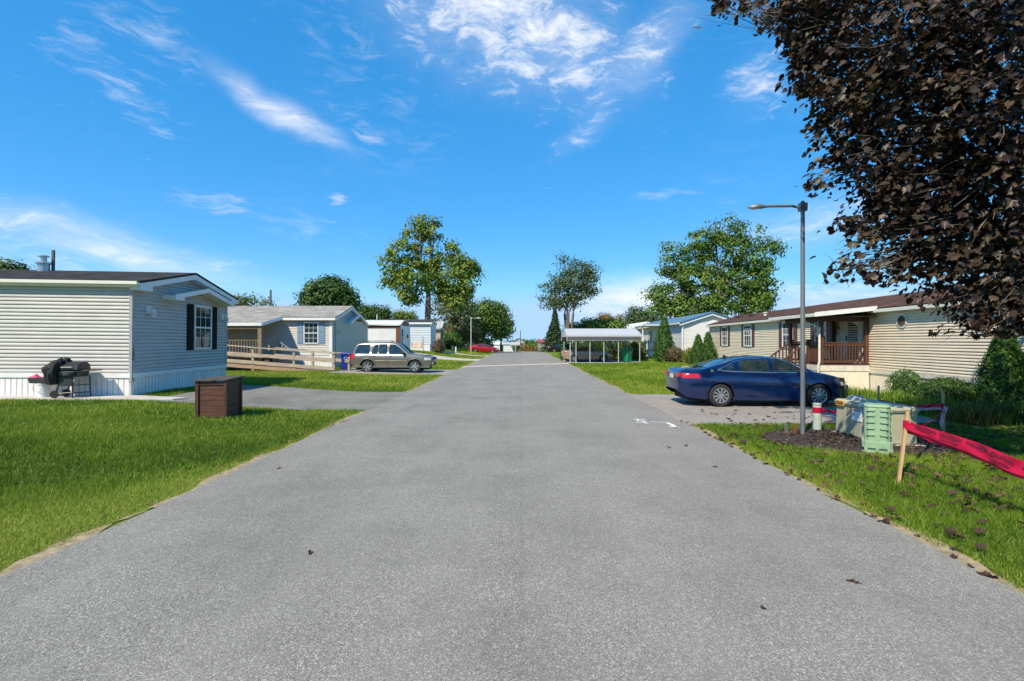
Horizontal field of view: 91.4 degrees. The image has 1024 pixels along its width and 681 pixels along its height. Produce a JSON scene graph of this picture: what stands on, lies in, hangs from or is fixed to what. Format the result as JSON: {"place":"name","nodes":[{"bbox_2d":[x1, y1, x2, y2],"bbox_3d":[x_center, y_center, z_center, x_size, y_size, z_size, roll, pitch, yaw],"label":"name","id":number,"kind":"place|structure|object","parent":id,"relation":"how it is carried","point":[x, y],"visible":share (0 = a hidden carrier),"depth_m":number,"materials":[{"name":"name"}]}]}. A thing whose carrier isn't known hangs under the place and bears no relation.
{"place":"outdoors","nodes":[
{"label":"outdoors","id":0,"kind":"place"},
{"bbox_2d":[146,385,407,410],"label":"driveway","id":1,"kind":"structure","parent":0,"point":[290,398],"depth_m":16.23,"materials":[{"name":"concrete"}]},
{"bbox_2d":[327,368,455,374],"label":"driveway","id":2,"kind":"structure","parent":0,"point":[402,371],"depth_m":30.44,"materials":[{"name":"grey concrete"}]},
{"bbox_2d":[340,352,350,368],"bbox_3d":[-10.423,1.283,31.360,0.640,1.100,0.820,0,0,-18],"label":"wheelie bin","id":3,"kind":"object","parent":2,"relation":"on","point":[344,356],"visible":0.79,"depth_m":31.03,"materials":[{"name":"plastic"}]},
{"bbox_2d":[350,341,436,371],"bbox_3d":[-7.244,0.962,30.900,4.994,1.912,2.137,0,0,2],"label":"sport utility vehicle","id":4,"kind":"object","parent":2,"relation":"on","point":[368,356],"visible":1,"depth_m":30.06,"materials":[{"name":"grey metal"}]},
{"bbox_2d":[420,353,479,360],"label":"driveway","id":5,"kind":"structure","parent":0,"point":[444,357],"depth_m":50.62,"materials":[{"name":"concrete"}]},
{"bbox_2d":[0,352,1023,680],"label":"road","id":6,"kind":"structure","parent":0,"point":[500,516],"depth_m":4.21,"materials":[{"name":"grey asphalt"}]},
{"bbox_2d":[464,363,567,366],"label":"gutter","id":7,"kind":"object","parent":6,"relation":"on","point":[518,364],"visible":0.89,"depth_m":40.42,"materials":[{"name":"concrete"}]},
{"bbox_2d":[636,419,679,427],"bbox_3d":[3.402,1.941,11.772,0.535,0.001,1.422,0,0,-43],"label":"road marking","id":8,"kind":"object","parent":6,"relation":"on","point":[672,425],"visible":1,"depth_m":11.69,"materials":[{"name":"white paint"}]},
{"bbox_2d":[0,347,1023,593],"bbox_3d":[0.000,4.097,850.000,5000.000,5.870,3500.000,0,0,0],"label":"ground","id":9,"kind":"structure","parent":0,"point":[1003,426],"depth_m":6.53,"materials":[{"name":"green plant"}]},
{"bbox_2d":[0,257,35,269],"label":"green tree","id":10,"kind":"object","parent":9,"relation":"on","point":[10,265],"visible":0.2,"depth_m":23.70,"materials":[{"name":"green plant"}]},
{"bbox_2d":[0,395,187,400],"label":"walkway","id":11,"kind":"structure","parent":9,"relation":"on","point":[126,397],"depth_m":14.44,"materials":[{"name":"concrete"}]},
{"bbox_2d":[32,383,50,396],"bbox_3d":[-13.620,1.438,14.543,0.360,0.405,0.375,0,0,0],"label":"bucket","id":12,"kind":"object","parent":11,"relation":"on","point":[43,389],"visible":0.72,"depth_m":14.43,"materials":[{"name":"white plastic"}]},
{"bbox_2d":[27,374,44,382],"bbox_3d":[-13.661,1.099,14.530,0.598,0.265,0.358,0,0,0],"label":"tub","id":13,"kind":"object","parent":12,"relation":"on","point":[36,378],"visible":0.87,"depth_m":14.36,"materials":[{"name":"grey plastic"}]},
{"bbox_2d":[41,357,101,397],"bbox_3d":[-12.683,1.056,14.373,1.340,1.171,0.750,0,0,0],"label":"barbecue grill","id":14,"kind":"object","parent":11,"relation":"on","point":[62,371],"visible":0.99,"depth_m":14.20,"materials":[{"name":"metal"}]},
{"bbox_2d":[0,250,237,395],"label":"mobile home","id":15,"kind":"object","parent":9,"relation":"on","point":[131,333],"visible":0.94,"depth_m":14.96,"materials":[{"name":"grey plastic"}]},
{"bbox_2d":[194,305,211,349],"bbox_3d":[-11.597,-0.482,18.745,0.090,1.621,1.161,0,0,-3],"label":"window","id":16,"kind":"structure","parent":15,"relation":"in","point":[202,314],"depth_m":18.73,"materials":[{"name":"white plastic"}]},
{"bbox_2d":[193,376,244,419],"bbox_3d":[-7.262,1.414,12.426,0.810,1.018,0.860,0,0,-3],"label":"storage box","id":17,"kind":"object","parent":9,"relation":"on","point":[218,396],"visible":0.91,"depth_m":12.07,"materials":[{"name":"brown wood"}]},
{"bbox_2d":[0,357,484,576],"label":"verge","id":18,"kind":"structure","parent":9,"relation":"on","point":[26,561],"depth_m":5.09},
{"bbox_2d":[233,292,280,305],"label":"thin tree","id":19,"kind":"object","parent":9,"relation":"on","point":[244,301],"visible":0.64,"depth_m":49.78,"materials":[{"name":"green plant"}]},
{"bbox_2d":[227,345,351,370],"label":"wheelchair ramp","id":20,"kind":"structure","parent":9,"relation":"on","point":[252,364],"depth_m":29.73,"materials":[{"name":"brown wood"}]},
{"bbox_2d":[227,306,368,369],"bbox_3d":[-19.424,-0.310,35.907,15.933,4.521,11.194,0,0,0],"label":"mobile home","id":21,"kind":"object","parent":9,"relation":"on","point":[332,328],"visible":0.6,"depth_m":32.98,"materials":[{"name":"beige"}]},
{"bbox_2d":[303,322,318,343],"bbox_3d":[-13.240,-0.495,32.957,0.980,1.410,0.085,0,0,0],"label":"window","id":22,"kind":"structure","parent":21,"relation":"in","point":[310,329],"depth_m":32.95,"materials":[{"name":"white plastic"}]},
{"bbox_2d":[290,273,365,311],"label":"round tree","id":23,"kind":"object","parent":9,"relation":"on","point":[328,290],"visible":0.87,"depth_m":62.62,"materials":[{"name":"green plant"}]},
{"bbox_2d":[357,302,393,318],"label":"dark tree","id":24,"kind":"object","parent":9,"relation":"on","point":[371,312],"visible":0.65,"depth_m":84.80,"materials":[{"name":"green plant"}]},
{"bbox_2d":[366,320,409,347],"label":"mobile home","id":25,"kind":"object","parent":9,"relation":"on","point":[388,330],"visible":0.26,"depth_m":44.99,"materials":[{"name":"white metal"}]},
{"bbox_2d":[365,314,436,350],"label":"mobile home","id":26,"kind":"object","parent":9,"relation":"on","point":[426,328],"visible":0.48,"depth_m":57.99,"materials":[{"name":"white"}]},
{"bbox_2d":[390,308,420,318],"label":"light tree","id":27,"kind":"object","parent":9,"relation":"on","point":[400,314],"visible":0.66,"depth_m":91.40,"materials":[{"name":"green plant"}]},
{"bbox_2d":[410,335,423,351],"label":"garden swing","id":28,"kind":"object","parent":9,"relation":"on","point":[419,345],"visible":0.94,"depth_m":53.98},
{"bbox_2d":[374,212,488,318],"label":"tall tree","id":29,"kind":"object","parent":9,"relation":"on","point":[407,276],"visible":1,"depth_m":75.31,"materials":[{"name":"green plant"}]},
{"bbox_2d":[431,338,445,352],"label":"bush","id":30,"kind":"object","parent":9,"relation":"on","point":[438,346],"visible":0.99,"depth_m":56.63,"materials":[{"name":"brown plant"}]},
{"bbox_2d":[436,321,445,344],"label":"cottage","id":31,"kind":"structure","parent":9,"relation":"on","point":[440,326],"depth_m":68.66,"materials":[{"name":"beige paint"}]},
{"bbox_2d":[444,329,461,349],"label":"bush","id":32,"kind":"object","parent":9,"relation":"on","point":[451,338],"visible":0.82,"depth_m":73.69,"materials":[{"name":"green plant"}]},
{"bbox_2d":[423,282,483,347],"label":"deciduous tree","id":33,"kind":"object","parent":9,"relation":"on","point":[453,319],"visible":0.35,"depth_m":94.74,"materials":[{"name":"green plant"}]},
{"bbox_2d":[444,328,475,347],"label":"house","id":34,"kind":"structure","parent":9,"relation":"on","point":[467,346],"depth_m":96.00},
{"bbox_2d":[444,324,482,347],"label":"tree","id":35,"kind":"object","parent":9,"relation":"on","point":[467,330],"visible":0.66,"depth_m":85.44,"materials":[{"name":"green plant"}]},
{"bbox_2d":[470,317,480,352],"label":"street lamp","id":36,"kind":"object","parent":9,"relation":"on","point":[471,333],"visible":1,"depth_m":68.97,"materials":[{"name":"metal"}]},
{"bbox_2d":[469,344,499,352],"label":"sedan","id":37,"kind":"object","parent":9,"relation":"on","point":[482,348],"visible":0.94,"depth_m":77.59,"materials":[{"name":"red paint"}]},
{"bbox_2d":[465,295,504,343],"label":"green tree","id":38,"kind":"object","parent":9,"relation":"on","point":[487,311],"visible":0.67,"depth_m":102.73,"materials":[{"name":"green plant"}]},
{"bbox_2d":[479,338,494,346],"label":"bush","id":39,"kind":"object","parent":9,"relation":"on","point":[486,341],"visible":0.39,"depth_m":83.51,"materials":[{"name":"green plant"}]},
{"bbox_2d":[491,341,502,349],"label":"garage","id":40,"kind":"structure","parent":9,"relation":"on","point":[496,344],"depth_m":150.00,"materials":[{"name":"white"}]},
{"bbox_2d":[491,300,516,351],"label":"green tree","id":41,"kind":"object","parent":9,"relation":"on","point":[508,324],"visible":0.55,"depth_m":106.96,"materials":[{"name":"green plant"}]},
{"bbox_2d":[503,342,519,351],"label":"house","id":42,"kind":"structure","parent":9,"relation":"on","point":[508,346],"depth_m":150.00,"materials":[{"name":"white"}]},
{"bbox_2d":[513,342,537,351],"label":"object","id":43,"kind":"object","parent":9,"relation":"on","point":[528,347],"visible":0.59,"depth_m":148.53,"materials":[{"name":"beige"}]},
{"bbox_2d":[523,338,536,344],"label":"tree","id":44,"kind":"object","parent":9,"relation":"on","point":[528,342],"visible":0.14,"depth_m":183.96,"materials":[{"name":"green plant"}]},
{"bbox_2d":[537,339,545,351],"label":"shed","id":45,"kind":"structure","parent":9,"relation":"on","point":[539,341],"depth_m":128.23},
{"bbox_2d":[537,316,562,351],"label":"spruce tree","id":46,"kind":"object","parent":9,"relation":"on","point":[554,334],"visible":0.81,"depth_m":89.31,"materials":[{"name":"green plant"}]},
{"bbox_2d":[547,344,561,351],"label":"sedan","id":47,"kind":"object","parent":9,"relation":"on","point":[555,348],"visible":0.45,"depth_m":85.55,"materials":[{"name":"black paint"}]},
{"bbox_2d":[548,309,561,351],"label":"spruce tree","id":48,"kind":"object","parent":9,"relation":"on","point":[555,313],"visible":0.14,"depth_m":93.77,"materials":[{"name":"green plant"}]},
{"bbox_2d":[558,341,572,360],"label":"arborvitae","id":49,"kind":"object","parent":9,"relation":"on","point":[565,345],"visible":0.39,"depth_m":48.28,"materials":[{"name":"green plant"}]},
{"bbox_2d":[535,252,602,343],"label":"multi stem tree","id":50,"kind":"object","parent":9,"relation":"on","point":[567,298],"visible":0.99,"depth_m":61.71,"materials":[{"name":"green plant"}]},
{"bbox_2d":[572,341,581,347],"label":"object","id":51,"kind":"object","parent":9,"relation":"on","point":[576,343],"visible":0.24,"depth_m":48.57,"materials":[{"name":"white"}]},
{"bbox_2d":[583,341,602,350],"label":"hedge bush","id":52,"kind":"object","parent":9,"relation":"on","point":[593,344],"visible":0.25,"depth_m":49.01,"materials":[{"name":"green plant"}]},
{"bbox_2d":[562,316,631,330],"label":"hedge tree","id":53,"kind":"object","parent":9,"relation":"on","point":[595,323],"visible":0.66,"depth_m":65.12,"materials":[{"name":"green plant"}]},
{"bbox_2d":[597,341,619,359],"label":"hedge bush","id":54,"kind":"object","parent":9,"relation":"on","point":[610,346],"visible":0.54,"depth_m":49.25,"materials":[{"name":"green plant"}]},
{"bbox_2d":[593,311,626,322],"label":"autumn tree","id":55,"kind":"object","parent":9,"relation":"on","point":[607,317],"visible":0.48,"depth_m":69.67,"materials":[{"name":"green plant"}]},
{"bbox_2d":[613,321,649,343],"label":"mobile home","id":56,"kind":"object","parent":9,"relation":"on","point":[637,324],"visible":0.11,"depth_m":71.37,"materials":[{"name":"white"}]},
{"bbox_2d":[629,341,646,359],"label":"bush","id":57,"kind":"object","parent":9,"relation":"on","point":[634,345],"visible":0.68,"depth_m":47.08,"materials":[{"name":"green plant"}]},
{"bbox_2d":[622,304,658,324],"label":"spruce like tree","id":58,"kind":"object","parent":9,"relation":"on","point":[633,315],"visible":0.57,"depth_m":80.99,"materials":[{"name":"green plant"}]},
{"bbox_2d":[651,316,675,361],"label":"arborvitae","id":59,"kind":"object","parent":9,"relation":"on","point":[664,342],"visible":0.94,"depth_m":41.82,"materials":[{"name":"green plant"}]},
{"bbox_2d":[663,346,684,362],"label":"bush","id":60,"kind":"object","parent":9,"relation":"on","point":[674,354],"visible":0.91,"depth_m":40.58,"materials":[{"name":"brown plant"}]},
{"bbox_2d":[632,312,730,358],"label":"mobile home","id":61,"kind":"object","parent":9,"relation":"on","point":[684,330],"visible":0.35,"depth_m":43.01,"materials":[{"name":"white"}]},
{"bbox_2d":[681,347,691,363],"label":"bush","id":62,"kind":"object","parent":9,"relation":"on","point":[686,354],"visible":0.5,"depth_m":38.37,"materials":[{"name":"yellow plant"}]},
{"bbox_2d":[688,333,702,363],"bbox_3d":[14.034,0.674,37.602,1.449,2.435,1.341,0,0,44],"label":"arborvitae","id":63,"kind":"object","parent":9,"relation":"on","point":[696,352],"visible":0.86,"depth_m":37.36,"materials":[{"name":"green plant"}]},
{"bbox_2d":[698,331,718,362],"bbox_3d":[14.529,0.594,37.099,1.482,2.580,1.425,0,0,44],"label":"arborvitae","id":64,"kind":"object","parent":9,"relation":"on","point":[708,350],"visible":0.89,"depth_m":36.82,"materials":[{"name":"green plant"}]},
{"bbox_2d":[636,211,791,320],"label":"maple tree","id":65,"kind":"object","parent":9,"relation":"on","point":[757,296],"visible":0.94,"depth_m":73.09,"materials":[{"name":"green plant"}]},
{"bbox_2d":[559,359,1023,594],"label":"verge","id":66,"kind":"structure","parent":9,"relation":"on","point":[965,560],"depth_m":4.86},
{"bbox_2d":[680,420,1023,567],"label":"leaf litter","id":67,"kind":"object","parent":9,"relation":"on","point":[887,519],"visible":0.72,"depth_m":7.17,"materials":[{"name":"brown plant"}]},
{"bbox_2d":[693,0,1023,342],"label":"maple tree","id":68,"kind":"object","parent":9,"relation":"on","point":[913,207],"visible":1,"depth_m":7.31,"materials":[{"name":"brown plant"}]},
{"bbox_2d":[759,427,960,455],"bbox_3d":[6.750,1.925,9.781,3.682,0.050,2.609,0,0,0],"label":"mulch bed","id":69,"kind":"object","parent":9,"relation":"on","point":[776,436],"visible":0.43,"depth_m":9.31,"materials":[{"name":"brown wood"}]},
{"bbox_2d":[748,201,807,433],"bbox_3d":[5.402,-0.400,10.200,1.193,4.900,0.220,0,0,0],"label":"street lamp","id":70,"kind":"object","parent":69,"relation":"on","point":[802,207],"visible":0.99,"depth_m":10.17,"materials":[{"name":"grey metal"}]},
{"bbox_2d":[785,424,795,432],"bbox_3d":[5.769,1.875,10.358,0.216,0.250,0.066,0,0,32],"label":"stub post","id":71,"kind":"object","parent":69,"relation":"on","point":[793,428],"visible":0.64,"depth_m":10.34,"materials":[{"name":"plastic"}]},
{"bbox_2d":[812,403,830,429],"bbox_3d":[6.627,1.673,10.705,0.342,0.655,0.180,0,0,34],"label":"marker post","id":72,"kind":"object","parent":69,"relation":"on","point":[817,415],"visible":0.95,"depth_m":10.69,"materials":[{"name":"white plastic"}]},
{"bbox_2d":[861,403,892,455],"bbox_3d":[6.360,1.545,8.720,0.434,0.870,0.434,0,0,33],"label":"cable pedestal","id":73,"kind":"object","parent":69,"relation":"on","point":[877,428],"visible":0.91,"depth_m":8.56,"materials":[{"name":"green plastic"}]},
{"bbox_2d":[833,398,924,445],"bbox_3d":[7.085,1.595,9.780,0.854,0.770,1.523,0,0,0],"label":"transformer box","id":74,"kind":"object","parent":69,"relation":"on","point":[849,416],"visible":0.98,"depth_m":9.69,"materials":[{"name":"metal"}]},
{"bbox_2d":[847,395,865,400],"bbox_3d":[7.057,1.167,10.241,0.333,0.095,0.337,0,0,0],"label":"stone","id":75,"kind":"object","parent":74,"relation":"on","point":[857,397],"visible":1,"depth_m":10.14,"materials":[{"name":"stone"}]},
{"bbox_2d":[705,286,1023,405],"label":"mobile home","id":76,"kind":"object","parent":9,"relation":"on","point":[872,343],"visible":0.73,"depth_m":19.43,"materials":[{"name":"beige"}]},
{"bbox_2d":[721,326,727,345],"bbox_3d":[15.063,-0.305,35.403,0.085,1.350,1.150,0,0,4],"label":"window","id":77,"kind":"structure","parent":76,"relation":"in","point":[724,330],"depth_m":35.43,"materials":[{"name":"white plastic"}]},
{"bbox_2d":[743,325,751,346],"bbox_3d":[14.755,-0.305,31.303,0.085,1.350,1.200,0,0,4],"label":"window","id":78,"kind":"structure","parent":76,"relation":"in","point":[747,329],"depth_m":31.31,"materials":[{"name":"white plastic"}]},
{"bbox_2d":[782,322,787,347],"bbox_3d":[14.361,-0.305,26.053,0.085,1.350,1.150,0,0,4],"label":"window","id":79,"kind":"structure","parent":76,"relation":"in","point":[784,326],"depth_m":26.38,"materials":[{"name":"white plastic"}]},
{"bbox_2d":[814,321,826,348],"bbox_3d":[14.121,-0.305,22.853,0.085,1.350,1.000,0,0,4],"label":"window","id":80,"kind":"structure","parent":76,"relation":"in","point":[815,323],"depth_m":23.13,"materials":[{"name":"grey glass"}]},
{"bbox_2d":[845,321,858,363],"bbox_3d":[13.939,-0.010,20.453,0.090,1.880,0.923,0,0,4],"label":"door","id":81,"kind":"structure","parent":76,"relation":"in","point":[846,337],"depth_m":20.56,"materials":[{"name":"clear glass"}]},
{"bbox_2d":[896,314,907,327],"bbox_3d":[13.721,-0.690,17.604,0.058,0.499,0.499,0,0,4],"label":"window","id":82,"kind":"structure","parent":76,"relation":"in","point":[901,320],"depth_m":17.58,"materials":[{"name":"white plastic"}]},
{"bbox_2d":[846,386,884,398],"bbox_3d":[10.940,1.692,16.300,2.278,0.517,1.846,0,0,0],"label":"daylily","id":83,"kind":"object","parent":9,"relation":"on","point":[856,391],"visible":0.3,"depth_m":15.98,"materials":[{"name":"green plant"}]},
{"bbox_2d":[877,386,879,400],"bbox_3d":[8.424,1.570,11.500,0.047,1.060,0.043,0,0,17],"label":"wooden stake","id":84,"kind":"object","parent":9,"relation":"on","point":[878,392],"visible":0.36,"depth_m":11.48,"materials":[{"name":"grey wood"}]},
{"bbox_2d":[862,388,909,401],"bbox_3d":[11.735,1.691,15.420,1.467,0.518,1.460,0,0,7],"label":"daylily","id":85,"kind":"object","parent":9,"relation":"on","point":[884,392],"visible":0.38,"depth_m":15.32,"materials":[{"name":"green plant"}]},
{"bbox_2d":[875,392,928,404],"bbox_3d":[11.415,1.693,14.176,1.992,0.514,1.345,0,0,0],"label":"daylily","id":86,"kind":"object","parent":9,"relation":"on","point":[899,400],"visible":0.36,"depth_m":14.16,"materials":[{"name":"green plant"}]},
{"bbox_2d":[896,411,909,483],"bbox_3d":[5.338,1.532,6.837,0.240,1.141,0.053,0,0,-14],"label":"wooden stake","id":87,"kind":"object","parent":9,"relation":"on","point":[902,453],"visible":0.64,"depth_m":6.82,"materials":[{"name":"brown wood"}]},
{"bbox_2d":[903,420,1023,478],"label":"caution tape","id":88,"kind":"object","parent":87,"relation":"attached to","point":[1010,465],"visible":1,"depth_m":6.01,"materials":[{"name":"red plastic"}]},
{"bbox_2d":[883,367,923,393],"bbox_3d":[13.041,1.429,16.598,1.131,1.074,1.125,0,0,0],"label":"bush","id":89,"kind":"object","parent":9,"relation":"on","point":[904,380],"visible":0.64,"depth_m":16.42,"materials":[{"name":"green plant"}]},
{"bbox_2d":[900,379,978,406],"bbox_3d":[12.195,1.530,14.171,1.723,0.883,1.719,0,0,0],"label":"bush","id":90,"kind":"object","parent":9,"relation":"on","point":[958,391],"visible":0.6,"depth_m":13.90,"materials":[{"name":"green plant"}]},
{"bbox_2d":[902,392,976,415],"bbox_3d":[11.439,1.672,13.264,1.766,0.557,1.188,0,0,18],"label":"daylily","id":91,"kind":"object","parent":9,"relation":"on","point":[930,400],"visible":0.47,"depth_m":13.23,"materials":[{"name":"green plant"}]},
{"bbox_2d":[941,391,944,431],"bbox_3d":[8.695,1.560,10.079,0.144,1.084,0.052,0,0,-40],"label":"wooden stake","id":92,"kind":"object","parent":9,"relation":"on","point":[942,397],"visible":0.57,"depth_m":10.05,"materials":[{"name":"grey wood"}]},
{"bbox_2d":[879,399,940,410],"bbox_3d":[8.552,1.388,10.796,0.041,0.243,1.435,0,0,-10],"label":"caution tape","id":93,"kind":"object","parent":92,"relation":"attached to","point":[935,406],"visible":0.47,"depth_m":10.39,"materials":[{"name":"plastic"}]},
{"bbox_2d":[922,403,947,429],"bbox_3d":[7.054,1.477,8.490,4.596,0.613,0.131,0,0,-44],"label":"caution tape","id":94,"kind":"object","parent":92,"relation":"attached to","point":[943,413],"visible":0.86,"depth_m":9.99,"materials":[{"name":"plastic"}]},
{"bbox_2d":[917,376,972,404],"bbox_3d":[13.021,1.515,14.870,1.582,0.916,1.589,0,0,0],"label":"bush","id":95,"kind":"object","parent":9,"relation":"on","point":[960,382],"visible":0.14,"depth_m":14.72,"materials":[{"name":"green plant"}]},
{"bbox_2d":[943,528,957,535],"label":"fallen leaf","id":96,"kind":"object","parent":9,"relation":"on","point":[950,532],"visible":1,"depth_m":4.91,"materials":[{"name":"brown plant"}]},
{"bbox_2d":[929,399,1005,426],"bbox_3d":[10.756,1.661,11.751,1.930,0.578,1.146,0,0,-19],"label":"daylily","id":97,"kind":"object","parent":9,"relation":"on","point":[971,416],"visible":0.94,"depth_m":11.60,"materials":[{"name":"green plant"}]},
{"bbox_2d":[974,527,985,532],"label":"fallen leaf","id":98,"kind":"object","parent":9,"relation":"on","point":[979,529],"visible":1,"depth_m":4.99,"materials":[{"name":"brown plant"}]},
{"bbox_2d":[973,542,987,549],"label":"fallen leaf","id":99,"kind":"object","parent":9,"relation":"on","point":[981,546],"visible":1,"depth_m":4.62,"materials":[{"name":"brown plant"}]},
{"bbox_2d":[969,324,1023,408],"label":"arborvitae","id":100,"kind":"object","parent":9,"relation":"on","point":[1001,375],"visible":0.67,"depth_m":12.73,"materials":[{"name":"green plant"}]},
{"bbox_2d":[0,0,1023,341],"label":"sky","id":101,"kind":"structure","parent":0,"point":[259,147],"materials":[{"name":"blue"}]},
{"bbox_2d":[563,360,638,362],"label":"driveway","id":102,"kind":"structure","parent":0,"point":[633,361],"depth_m":46.20,"materials":[{"name":"grey concrete"}]},
{"bbox_2d":[561,346,612,361],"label":"sedan","id":103,"kind":"object","parent":102,"relation":"on","point":[584,353],"visible":0.92,"depth_m":45.47,"materials":[{"name":"beige paint"}]},
{"bbox_2d":[561,328,641,362],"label":"carport","id":104,"kind":"object","parent":102,"relation":"on","point":[603,335],"visible":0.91,"depth_m":43.02,"materials":[{"name":"white metal"}]},
{"bbox_2d":[620,348,632,361],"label":"wheelie bin","id":105,"kind":"object","parent":102,"relation":"on","point":[627,353],"visible":1,"depth_m":43.86,"materials":[{"name":"plastic"}]},
{"bbox_2d":[614,341,630,358],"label":"hedge bush","id":106,"kind":"object","parent":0,"point":[622,344],"visible":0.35,"depth_m":49.34,"materials":[{"name":"green plant"}]},
{"bbox_2d":[629,394,957,424],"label":"driveway","id":107,"kind":"structure","parent":0,"point":[680,408],"depth_m":13.91,"materials":[{"name":"grey concrete"}]},
{"bbox_2d":[665,355,848,406],"bbox_3d":[7.552,1.194,15.500,5.216,1.498,2.080,0,0,1],"label":"sedan","id":108,"kind":"object","parent":107,"relation":"on","point":[724,380],"visible":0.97,"depth_m":14.64,"materials":[{"name":"blue paint"}]},
{"bbox_2d":[964,395,1023,425],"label":"ornamental grass","id":109,"kind":"object","parent":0,"point":[1014,414],"depth_m":11.71,"materials":[{"name":"green plant"}]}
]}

